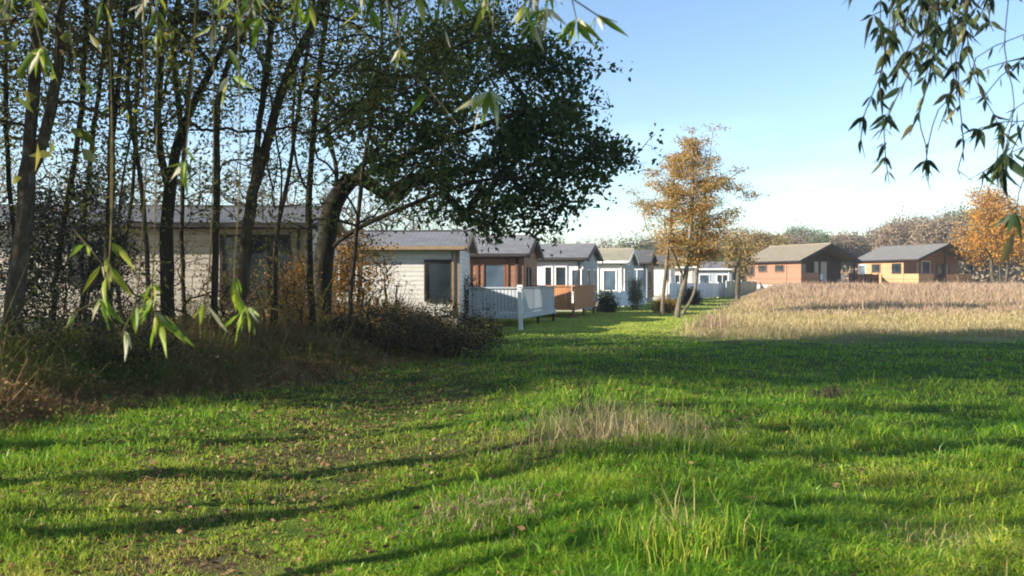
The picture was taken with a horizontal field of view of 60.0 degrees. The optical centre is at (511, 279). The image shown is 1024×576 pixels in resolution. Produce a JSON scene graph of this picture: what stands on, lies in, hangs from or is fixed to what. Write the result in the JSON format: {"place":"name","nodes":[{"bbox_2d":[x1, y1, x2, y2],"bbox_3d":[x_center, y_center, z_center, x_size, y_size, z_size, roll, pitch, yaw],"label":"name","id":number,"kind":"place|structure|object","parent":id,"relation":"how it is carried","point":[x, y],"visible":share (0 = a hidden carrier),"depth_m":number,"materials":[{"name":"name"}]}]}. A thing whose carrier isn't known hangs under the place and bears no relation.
{"place":"outdoors","nodes":[
{"label":"outdoors","id":0,"kind":"place"},
{"bbox_2d":[0,282,1023,575],"bbox_3d":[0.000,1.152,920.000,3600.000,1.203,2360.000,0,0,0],"label":"ground","id":1,"kind":"structure","parent":0,"point":[294,530],"depth_m":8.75,"materials":[{"name":"plant"}]},
{"bbox_2d":[0,1,78,192],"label":"young tree","id":2,"kind":"object","parent":1,"relation":"on","point":[11,96],"visible":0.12,"depth_m":20.73,"materials":[{"name":"green plant"}]},
{"bbox_2d":[0,134,121,203],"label":"bare tree","id":3,"kind":"object","parent":1,"relation":"on","point":[37,188],"visible":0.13,"depth_m":51.19,"materials":[{"name":"plant"}]},
{"bbox_2d":[0,0,124,335],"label":"young tree","id":4,"kind":"object","parent":1,"relation":"on","point":[5,89],"visible":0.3,"depth_m":14.99,"materials":[{"name":"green plant"}]},
{"bbox_2d":[0,0,154,166],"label":"young tree","id":5,"kind":"object","parent":1,"relation":"on","point":[13,138],"visible":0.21,"depth_m":14.49,"materials":[{"name":"green plant"}]},
{"bbox_2d":[0,156,157,337],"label":"holly bush","id":6,"kind":"object","parent":1,"relation":"on","point":[43,254],"visible":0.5,"depth_m":15.17,"materials":[{"name":"green plant"}]},
{"bbox_2d":[0,0,190,318],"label":"young tree","id":7,"kind":"object","parent":1,"relation":"on","point":[99,78],"visible":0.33,"depth_m":15.65,"materials":[{"name":"green plant"}]},
{"bbox_2d":[0,0,197,183],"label":"young tree","id":8,"kind":"object","parent":1,"relation":"on","point":[65,37],"visible":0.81,"depth_m":5.01,"materials":[{"name":"green plant"}]},
{"bbox_2d":[0,281,207,385],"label":"bramble bush","id":9,"kind":"object","parent":1,"relation":"on","point":[142,338],"visible":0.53,"depth_m":12.40,"materials":[{"name":"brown plant"}]},
{"bbox_2d":[43,138,179,204],"bbox_3d":[-25.434,-3.875,57.970,9.486,11.198,9.428,0,0,16],"label":"bare tree","id":10,"kind":"object","parent":1,"relation":"on","point":[143,177],"visible":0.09,"depth_m":57.86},
{"bbox_2d":[0,0,288,346],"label":"young tree","id":11,"kind":"object","parent":1,"relation":"on","point":[25,216],"visible":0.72,"depth_m":12.93,"materials":[{"name":"green plant"}]},
{"bbox_2d":[0,0,305,336],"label":"young tree","id":12,"kind":"object","parent":1,"relation":"on","point":[115,97],"visible":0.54,"depth_m":13.88,"materials":[{"name":"green plant"}]},
{"bbox_2d":[0,0,306,251],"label":"young tree","id":13,"kind":"object","parent":1,"relation":"on","point":[191,41],"visible":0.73,"depth_m":9.85,"materials":[{"name":"green plant"}]},
{"bbox_2d":[0,0,321,340],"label":"young tree","id":14,"kind":"object","parent":1,"relation":"on","point":[145,234],"visible":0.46,"depth_m":14.11,"materials":[{"name":"green plant"}]},
{"bbox_2d":[0,204,347,327],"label":"lodge","id":15,"kind":"structure","parent":1,"relation":"on","point":[200,237],"depth_m":23.36,"materials":[{"name":"painted cladding boards"},{"name":"roof shingles"},{"name":"glass"}]},
{"bbox_2d":[68,243,112,284],"bbox_3d":[-11.020,-0.430,23.166,1.140,1.140,0.077,0,0,-3],"label":"window","id":16,"kind":"structure","parent":15,"relation":"in","point":[74,258],"depth_m":23.17,"materials":[{"name":"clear glass"}]},
{"bbox_2d":[220,234,290,305],"bbox_3d":[-6.776,-0.255,23.388,1.840,1.890,0.077,0,0,-3],"label":"window","id":17,"kind":"structure","parent":15,"relation":"in","point":[259,253],"depth_m":23.41,"materials":[{"name":"black glass"}]},
{"bbox_2d":[76,227,272,335],"bbox_3d":[-6.363,0.305,16.494,3.726,2.642,1.978,0,0,0],"label":"thorn bush","id":18,"kind":"object","parent":1,"relation":"on","point":[221,310],"visible":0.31,"depth_m":16.46,"materials":[{"name":"brown plant"}]},
{"bbox_2d":[122,142,275,204],"bbox_3d":[-17.524,-3.129,50.173,8.143,9.671,8.192,0,0,31],"label":"bare tree","id":19,"kind":"object","parent":1,"relation":"on","point":[205,192],"visible":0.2,"depth_m":49.65,"materials":[{"name":"plant"}]},
{"bbox_2d":[68,0,337,322],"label":"young tree","id":20,"kind":"object","parent":1,"relation":"on","point":[132,159],"visible":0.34,"depth_m":15.79,"materials":[{"name":"green plant"}]},
{"bbox_2d":[0,0,428,339],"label":"young tree","id":21,"kind":"object","parent":1,"relation":"on","point":[166,245],"visible":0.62,"depth_m":14.61,"materials":[{"name":"green plant"}]},
{"bbox_2d":[118,0,366,320],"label":"young tree","id":22,"kind":"object","parent":1,"relation":"on","point":[181,231],"visible":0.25,"depth_m":17.97,"materials":[{"name":"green plant"}]},
{"bbox_2d":[0,228,488,441],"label":"undergrowth","id":23,"kind":"object","parent":1,"relation":"on","point":[221,362],"visible":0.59,"depth_m":12.97,"materials":[{"name":"brown plant"}]},
{"bbox_2d":[195,247,327,332],"bbox_3d":[-4.958,0.525,17.500,2.666,2.341,1.858,0,0,0],"label":"thorn bush","id":24,"kind":"object","parent":1,"relation":"on","point":[294,289],"visible":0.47,"depth_m":17.49,"materials":[{"name":"brown plant"}]},
{"bbox_2d":[220,143,344,219],"bbox_3d":[-16.137,-3.627,60.131,9.000,10.688,9.055,0,0,-43],"label":"bare tree","id":25,"kind":"object","parent":1,"relation":"on","point":[287,202],"visible":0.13,"depth_m":59.34,"materials":[{"name":"plant"}]},
{"bbox_2d":[262,249,334,331],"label":"beech bush","id":26,"kind":"object","parent":1,"relation":"on","point":[300,267],"visible":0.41,"depth_m":18.11,"materials":[{"name":"brown plant"}]},
{"bbox_2d":[211,0,416,337],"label":"young tree","id":27,"kind":"object","parent":1,"relation":"on","point":[215,261],"visible":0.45,"depth_m":15.93,"materials":[{"name":"green plant"}]},
{"bbox_2d":[0,0,628,358],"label":"willow tree","id":28,"kind":"object","parent":1,"relation":"on","point":[487,99],"visible":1,"depth_m":2.60,"materials":[{"name":"green plant"}]},
{"bbox_2d":[208,0,485,337],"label":"young tree","id":29,"kind":"object","parent":1,"relation":"on","point":[282,200],"visible":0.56,"depth_m":17.28,"materials":[{"name":"green plant"}]},
{"bbox_2d":[151,0,552,342],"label":"young tree","id":30,"kind":"object","parent":1,"relation":"on","point":[246,238],"visible":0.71,"depth_m":15.39,"materials":[{"name":"green plant"}]},
{"bbox_2d":[250,0,468,327],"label":"young tree","id":31,"kind":"object","parent":1,"relation":"on","point":[355,249],"visible":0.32,"depth_m":18.97,"materials":[{"name":"green plant"}]},
{"bbox_2d":[312,164,410,229],"bbox_3d":[-11.345,-3.129,61.891,8.192,9.671,8.143,0,0,-28],"label":"bare tree","id":32,"kind":"object","parent":1,"relation":"on","point":[382,221],"visible":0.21,"depth_m":61.31,"materials":[{"name":"plant"}]},
{"bbox_2d":[315,214,413,323],"bbox_3d":[-3.896,0.062,21.539,2.708,3.323,2.295,0,0,27],"label":"beech bush","id":33,"kind":"object","parent":1,"relation":"on","point":[358,292],"visible":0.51,"depth_m":21.47,"materials":[{"name":"orange plant"}]},
{"bbox_2d":[184,0,562,335],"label":"young tree","id":34,"kind":"object","parent":1,"relation":"on","point":[309,257],"visible":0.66,"depth_m":16.83,"materials":[{"name":"green plant"}]},
{"bbox_2d":[315,294,447,360],"bbox_3d":[-2.765,1.093,17.934,2.945,1.609,2.466,0,0,0],"label":"bramble bush","id":35,"kind":"object","parent":1,"relation":"on","point":[361,327],"visible":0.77,"depth_m":17.79,"materials":[{"name":"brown plant"}]},
{"bbox_2d":[337,230,477,325],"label":"lodge","id":36,"kind":"structure","parent":1,"relation":"on","point":[420,254],"depth_m":31.56,"materials":[{"name":"painted cladding boards"},{"name":"roof shingles"},{"name":"glass"}]},
{"bbox_2d":[337,260,357,293],"bbox_3d":[-6.174,-0.108,31.608,1.340,1.240,0.077,0,0,2],"label":"window","id":37,"kind":"structure","parent":36,"relation":"in","point":[343,260],"depth_m":31.61,"materials":[{"name":"white paint"}]},
{"bbox_2d":[424,259,451,300],"bbox_3d":[-2.626,0.017,31.485,0.990,1.490,0.077,0,0,2],"label":"window","id":38,"kind":"structure","parent":36,"relation":"in","point":[437,278],"depth_m":31.51,"materials":[{"name":"grey glass"}]},
{"bbox_2d":[366,184,450,229],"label":"bare tree","id":39,"kind":"object","parent":1,"relation":"on","point":[413,227],"visible":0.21,"depth_m":65.92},
{"bbox_2d":[385,289,515,357],"bbox_3d":[-1.422,1.188,19.479,2.620,1.972,2.312,0,0,28],"label":"bramble bush","id":40,"kind":"object","parent":1,"relation":"on","point":[462,340],"visible":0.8,"depth_m":19.21,"materials":[{"name":"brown plant"}]},
{"bbox_2d":[271,0,665,324],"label":"evergreen oak","id":41,"kind":"object","parent":1,"relation":"on","point":[526,131],"visible":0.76,"depth_m":19.48,"materials":[{"name":"green plant"}]},
{"bbox_2d":[377,476,567,553],"bbox_3d":[-0.202,1.483,5.674,1.168,0.276,1.364,0,0,29],"label":"grass tuft","id":42,"kind":"object","parent":1,"relation":"on","point":[488,505],"visible":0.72,"depth_m":5.72,"materials":[{"name":"plant"}]},
{"bbox_2d":[463,270,483,321],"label":"garden bush","id":43,"kind":"object","parent":1,"relation":"on","point":[467,294],"visible":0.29,"depth_m":33.50,"materials":[{"name":"green plant"}]},
{"bbox_2d":[445,206,513,234],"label":"bare tree","id":44,"kind":"object","parent":1,"relation":"on","point":[476,226],"visible":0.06,"depth_m":73.27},
{"bbox_2d":[470,235,543,311],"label":"lodge","id":45,"kind":"structure","parent":1,"relation":"on","point":[511,262],"depth_m":37.73,"materials":[{"name":"brown wood"},{"name":"roof shingles"},{"name":"glass"}]},
{"bbox_2d":[482,263,505,307],"bbox_3d":[-0.770,0.222,37.656,0.990,1.890,0.077,0,0,9],"label":"door","id":46,"kind":"structure","parent":45,"relation":"in","point":[493,274],"depth_m":37.67,"materials":[{"name":"blue glass"}]},
{"bbox_2d":[0,349,1023,575],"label":"fallen leaves","id":47,"kind":"object","parent":1,"relation":"on","point":[194,538],"visible":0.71,"depth_m":7.86,"materials":[{"name":"plant"}]},
{"bbox_2d":[468,286,555,327],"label":"veranda deck","id":48,"kind":"structure","parent":1,"relation":"on","point":[538,302],"depth_m":29.90,"materials":[{"name":"wood"}]},
{"bbox_2d":[517,285,522,329],"bbox_3d":[0.267,0.986,28.600,0.170,1.660,0.170,-2,0,0],"label":"marker post","id":49,"kind":"object","parent":1,"relation":"on","point":[520,318],"visible":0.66,"depth_m":28.53,"materials":[{"name":"white paint"}]},
{"bbox_2d":[531,285,595,317],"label":"veranda deck","id":50,"kind":"structure","parent":1,"relation":"on","point":[583,297],"depth_m":37.74,"materials":[{"name":"wood"}]},
{"bbox_2d":[537,243,602,310],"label":"lodge","id":51,"kind":"structure","parent":1,"relation":"on","point":[573,264],"depth_m":45.46,"materials":[{"name":"wood"}]},
{"bbox_2d":[544,266,552,284],"bbox_3d":[1.866,0.200,45.425,0.460,1.840,0.077,0,0,15],"label":"window","id":52,"kind":"structure","parent":51,"relation":"in","point":[548,270],"depth_m":45.45,"materials":[{"name":"white paint"}]},
{"bbox_2d":[555,266,566,284],"bbox_3d":[2.493,0.200,45.257,0.640,1.840,0.077,0,0,15],"label":"door","id":53,"kind":"structure","parent":51,"relation":"in","point":[560,271],"depth_m":45.27,"materials":[{"name":"white paint"}]},
{"bbox_2d":[571,269,581,292],"bbox_3d":[3.266,0.050,45.051,0.560,1.240,0.077,0,0,15],"label":"window","id":54,"kind":"structure","parent":51,"relation":"in","point":[574,272],"depth_m":45.09,"materials":[{"name":"white paint"}]},
{"bbox_2d":[411,423,742,488],"bbox_3d":[0.431,1.405,7.361,2.609,0.418,2.677,0,0,-31],"label":"grass tuft","id":55,"kind":"object","parent":1,"relation":"on","point":[545,446],"visible":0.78,"depth_m":7.27,"materials":[{"name":"plant"}]},
{"bbox_2d":[550,358,613,414],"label":"weed tuft","id":56,"kind":"object","parent":1,"relation":"on","point":[587,391],"visible":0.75,"depth_m":9.86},
{"bbox_2d":[454,297,732,335],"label":"mown grass","id":57,"kind":"structure","parent":1,"relation":"on","point":[555,323],"depth_m":32.59,"materials":[{"name":"plant"}]},
{"bbox_2d":[570,232,619,247],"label":"bare tree","id":58,"kind":"object","parent":1,"relation":"on","point":[578,241],"visible":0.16,"depth_m":87.44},
{"bbox_2d":[594,287,620,312],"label":"garden bush","id":59,"kind":"object","parent":1,"relation":"on","point":[606,303],"visible":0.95,"depth_m":43.80,"materials":[{"name":"green plant"}]},
{"bbox_2d":[596,248,638,306],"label":"lodge","id":60,"kind":"structure","parent":1,"relation":"on","point":[615,269],"depth_m":53.30,"materials":[{"name":"wood"}]},
{"bbox_2d":[603,270,616,290],"bbox_3d":[5.866,0.025,53.192,0.840,1.290,0.077,0,0,15],"label":"window","id":61,"kind":"structure","parent":60,"relation":"in","point":[609,276],"depth_m":53.20,"materials":[{"name":"white paint"}]},
{"bbox_2d":[600,289,645,306],"bbox_3d":[6.671,1.185,52.500,0.100,1.230,7.908,0,0,26],"label":"garden fence","id":62,"kind":"object","parent":1,"relation":"on","point":[623,300],"visible":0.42,"depth_m":52.42,"materials":[{"name":"white paint"}]},
{"bbox_2d":[447,386,800,459],"bbox_3d":[0.960,1.323,8.419,3.278,0.582,3.222,0,0,0],"label":"grass tuft","id":63,"kind":"object","parent":1,"relation":"on","point":[630,426],"visible":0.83,"depth_m":8.04,"materials":[{"name":"plant"}]},
{"bbox_2d":[625,275,646,309],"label":"conifer bush","id":64,"kind":"object","parent":1,"relation":"on","point":[634,296],"visible":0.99,"depth_m":46.89,"materials":[{"name":"green plant"}]},
{"bbox_2d":[611,230,664,254],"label":"bare tree","id":65,"kind":"object","parent":1,"relation":"on","point":[643,247],"visible":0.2,"depth_m":92.21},
{"bbox_2d":[634,250,657,302],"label":"lodge","id":66,"kind":"structure","parent":1,"relation":"on","point":[648,261],"depth_m":61.51,"materials":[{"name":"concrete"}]},
{"bbox_2d":[634,269,644,289],"bbox_3d":[8.619,0.200,61.141,1.040,1.940,0.077,0,0,15],"label":"window","id":67,"kind":"structure","parent":66,"relation":"in","point":[639,272],"depth_m":61.10,"materials":[{"name":"white paint"}]},
{"bbox_2d":[629,229,673,254],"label":"woodland tree","id":68,"kind":"object","parent":1,"relation":"on","point":[649,241],"visible":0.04,"depth_m":159.14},
{"bbox_2d":[644,294,685,312],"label":"garden bush","id":69,"kind":"object","parent":1,"relation":"on","point":[670,306],"visible":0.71,"depth_m":42.85,"materials":[{"name":"brown plant"}]},
{"bbox_2d":[653,255,677,299],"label":"lodge","id":70,"kind":"structure","parent":1,"relation":"on","point":[658,276],"depth_m":71.27,"materials":[{"name":"wood"}]},
{"bbox_2d":[567,489,776,575],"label":"grass tuft","id":71,"kind":"object","parent":1,"relation":"on","point":[707,536],"visible":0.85,"depth_m":4.53,"materials":[{"name":"plant"}]},
{"bbox_2d":[637,478,724,557],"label":"grass tuft","id":72,"kind":"object","parent":1,"relation":"on","point":[664,514],"visible":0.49,"depth_m":4.71,"materials":[{"name":"plant"}]},
{"bbox_2d":[675,258,700,283],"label":"lodge","id":73,"kind":"structure","parent":1,"relation":"on","point":[691,275],"depth_m":80.16,"materials":[{"name":"wood"}]},
{"bbox_2d":[676,286,702,304],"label":"garden bush","id":74,"kind":"object","parent":1,"relation":"on","point":[688,295],"visible":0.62,"depth_m":57.68,"materials":[{"name":"green plant"}]},
{"bbox_2d":[622,123,769,317],"bbox_3d":[7.794,-2.590,38.522,5.818,8.665,5.129,0,0,-22],"label":"birch tree","id":75,"kind":"object","parent":1,"relation":"on","point":[703,186],"visible":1,"depth_m":38.10,"materials":[{"name":"orange plant"}]},
{"bbox_2d":[668,282,724,299],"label":"garden fence","id":76,"kind":"object","parent":1,"relation":"on","point":[711,289],"visible":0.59,"depth_m":76.24,"materials":[{"name":"white paint"}]},
{"bbox_2d":[678,232,736,261],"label":"woodland tree","id":77,"kind":"object","parent":1,"relation":"on","point":[718,244],"visible":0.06,"depth_m":147.41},
{"bbox_2d":[681,307,743,331],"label":"weed tuft","id":78,"kind":"object","parent":1,"relation":"on","point":[711,321],"visible":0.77,"depth_m":28.44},
{"bbox_2d":[697,262,736,295],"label":"lodge","id":79,"kind":"structure","parent":1,"relation":"on","point":[715,273],"depth_m":88.56,"materials":[{"name":"wood"}]},
{"bbox_2d":[699,274,709,283],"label":"window","id":80,"kind":"structure","parent":79,"relation":"in","point":[705,278],"depth_m":88.79,"materials":[{"name":"white paint"}]},
{"bbox_2d":[717,274,727,290],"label":"window","id":81,"kind":"structure","parent":79,"relation":"in","point":[721,278],"depth_m":88.21,"materials":[{"name":"white paint"}]},
{"bbox_2d":[715,222,761,300],"bbox_3d":[15.643,-1.246,62.149,3.264,5.723,3.497,0,0,-33],"label":"birch tree","id":82,"kind":"object","parent":1,"relation":"on","point":[733,248],"visible":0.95,"depth_m":61.76,"materials":[{"name":"orange plant"}]},
{"bbox_2d":[726,280,756,297],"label":"garden fence","id":83,"kind":"object","parent":1,"relation":"on","point":[747,287],"visible":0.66,"depth_m":82.09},
{"bbox_2d":[740,226,794,265],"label":"woodland tree","id":84,"kind":"object","parent":1,"relation":"on","point":[762,241],"visible":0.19,"depth_m":136.85,"materials":[{"name":"plant"}]},
{"bbox_2d":[778,230,809,244],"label":"woodland tree","id":85,"kind":"object","parent":1,"relation":"on","point":[796,239],"visible":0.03,"depth_m":149.00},
{"bbox_2d":[744,243,861,288],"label":"timber cabin","id":86,"kind":"object","parent":1,"relation":"on","point":[796,263],"visible":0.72,"depth_m":82.12,"materials":[{"name":"wood"}]},
{"bbox_2d":[813,261,827,282],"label":"window","id":87,"kind":"structure","parent":86,"relation":"in","point":[823,264],"depth_m":82.32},
{"bbox_2d":[783,220,823,237],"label":"woodland tree","id":88,"kind":"object","parent":1,"relation":"on","point":[795,228],"visible":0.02,"depth_m":188.85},
{"bbox_2d":[789,221,829,243],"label":"woodland tree","id":89,"kind":"object","parent":1,"relation":"on","point":[808,234],"visible":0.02,"depth_m":159.57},
{"bbox_2d":[802,226,851,277],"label":"woodland tree","id":90,"kind":"object","parent":1,"relation":"on","point":[822,239],"visible":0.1,"depth_m":143.72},
{"bbox_2d":[807,383,857,398],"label":"weed tuft","id":91,"kind":"object","parent":1,"relation":"on","point":[839,393],"visible":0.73,"depth_m":11.80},
{"bbox_2d":[656,288,1023,340],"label":"dry grass","id":92,"kind":"structure","parent":1,"relation":"on","point":[1011,326],"depth_m":30.29,"materials":[{"name":"plant"}]},
{"bbox_2d":[829,222,872,271],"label":"woodland tree","id":93,"kind":"object","parent":1,"relation":"on","point":[853,244],"visible":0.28,"depth_m":147.72,"materials":[{"name":"plant"}]},
{"bbox_2d":[697,273,1023,320],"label":"weeds","id":94,"kind":"object","parent":1,"relation":"on","point":[829,290],"visible":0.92,"depth_m":50.68,"materials":[{"name":"plant"}]},
{"bbox_2d":[849,273,878,284],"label":"deck fence","id":95,"kind":"object","parent":1,"relation":"on","point":[871,277],"visible":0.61,"depth_m":85.64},
{"bbox_2d":[740,263,1023,283],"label":"scrub","id":96,"kind":"object","parent":1,"relation":"on","point":[1011,278],"visible":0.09,"depth_m":127.92,"materials":[{"name":"plant"}]},
{"bbox_2d":[857,216,907,254],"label":"bare tree","id":97,"kind":"object","parent":1,"relation":"on","point":[878,231],"visible":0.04,"depth_m":150.69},
{"bbox_2d":[867,206,931,251],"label":"woodland tree","id":98,"kind":"object","parent":1,"relation":"on","point":[896,233],"visible":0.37,"depth_m":138.49,"materials":[{"name":"plant"}]},
{"bbox_2d":[858,243,979,283],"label":"timber cabin","id":99,"kind":"object","parent":1,"relation":"on","point":[933,262],"visible":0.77,"depth_m":87.00,"materials":[{"name":"wood"},{"name":"concrete"},{"name":"glass"}]},
{"bbox_2d":[871,264,880,272],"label":"window","id":100,"kind":"structure","parent":99,"relation":"in","point":[875,268],"depth_m":88.77,"materials":[{"name":"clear glass"}]},
{"bbox_2d":[892,263,900,273],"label":"window","id":101,"kind":"structure","parent":99,"relation":"in","point":[896,267],"depth_m":86.40,"materials":[{"name":"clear glass"}]},
{"bbox_2d":[921,261,929,273],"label":"window","id":102,"kind":"structure","parent":99,"relation":"in","point":[925,265],"depth_m":86.73,"materials":[{"name":"glass"}]},
{"bbox_2d":[937,264,948,276],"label":"window","id":103,"kind":"structure","parent":99,"relation":"in","point":[940,267],"depth_m":87.56,"materials":[{"name":"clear glass"}]},
{"bbox_2d":[841,0,1023,265],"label":"willow tree","id":104,"kind":"object","parent":1,"relation":"on","point":[1004,161],"visible":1,"depth_m":3.26,"materials":[{"name":"green plant"}]},
{"bbox_2d":[850,506,1023,575],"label":"grass tuft","id":105,"kind":"object","parent":1,"relation":"on","point":[926,545],"visible":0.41,"depth_m":5.19,"materials":[{"name":"plant"}]},
{"bbox_2d":[905,207,987,272],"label":"woodland tree","id":106,"kind":"object","parent":1,"relation":"on","point":[936,232],"visible":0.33,"depth_m":126.85,"materials":[{"name":"plant"}]},
{"bbox_2d":[930,199,1020,277],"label":"woodland tree","id":107,"kind":"object","parent":1,"relation":"on","point":[959,212],"visible":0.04,"depth_m":133.15,"materials":[{"name":"plant"}]},
{"bbox_2d":[954,198,1013,281],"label":"woodland tree","id":108,"kind":"object","parent":1,"relation":"on","point":[986,270],"visible":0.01,"depth_m":137.13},
{"bbox_2d":[946,177,1023,283],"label":"birch tree","id":109,"kind":"object","parent":1,"relation":"on","point":[999,212],"visible":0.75,"depth_m":83.66,"materials":[{"name":"orange plant"}]},
{"bbox_2d":[994,254,1023,275],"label":"bare tree","id":110,"kind":"object","parent":1,"relation":"on","point":[1013,270],"visible":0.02,"depth_m":145.13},
{"bbox_2d":[0,0,1023,269],"label":"sky","id":111,"kind":"structure","parent":0,"point":[790,79],"materials":[{"name":"blue"}]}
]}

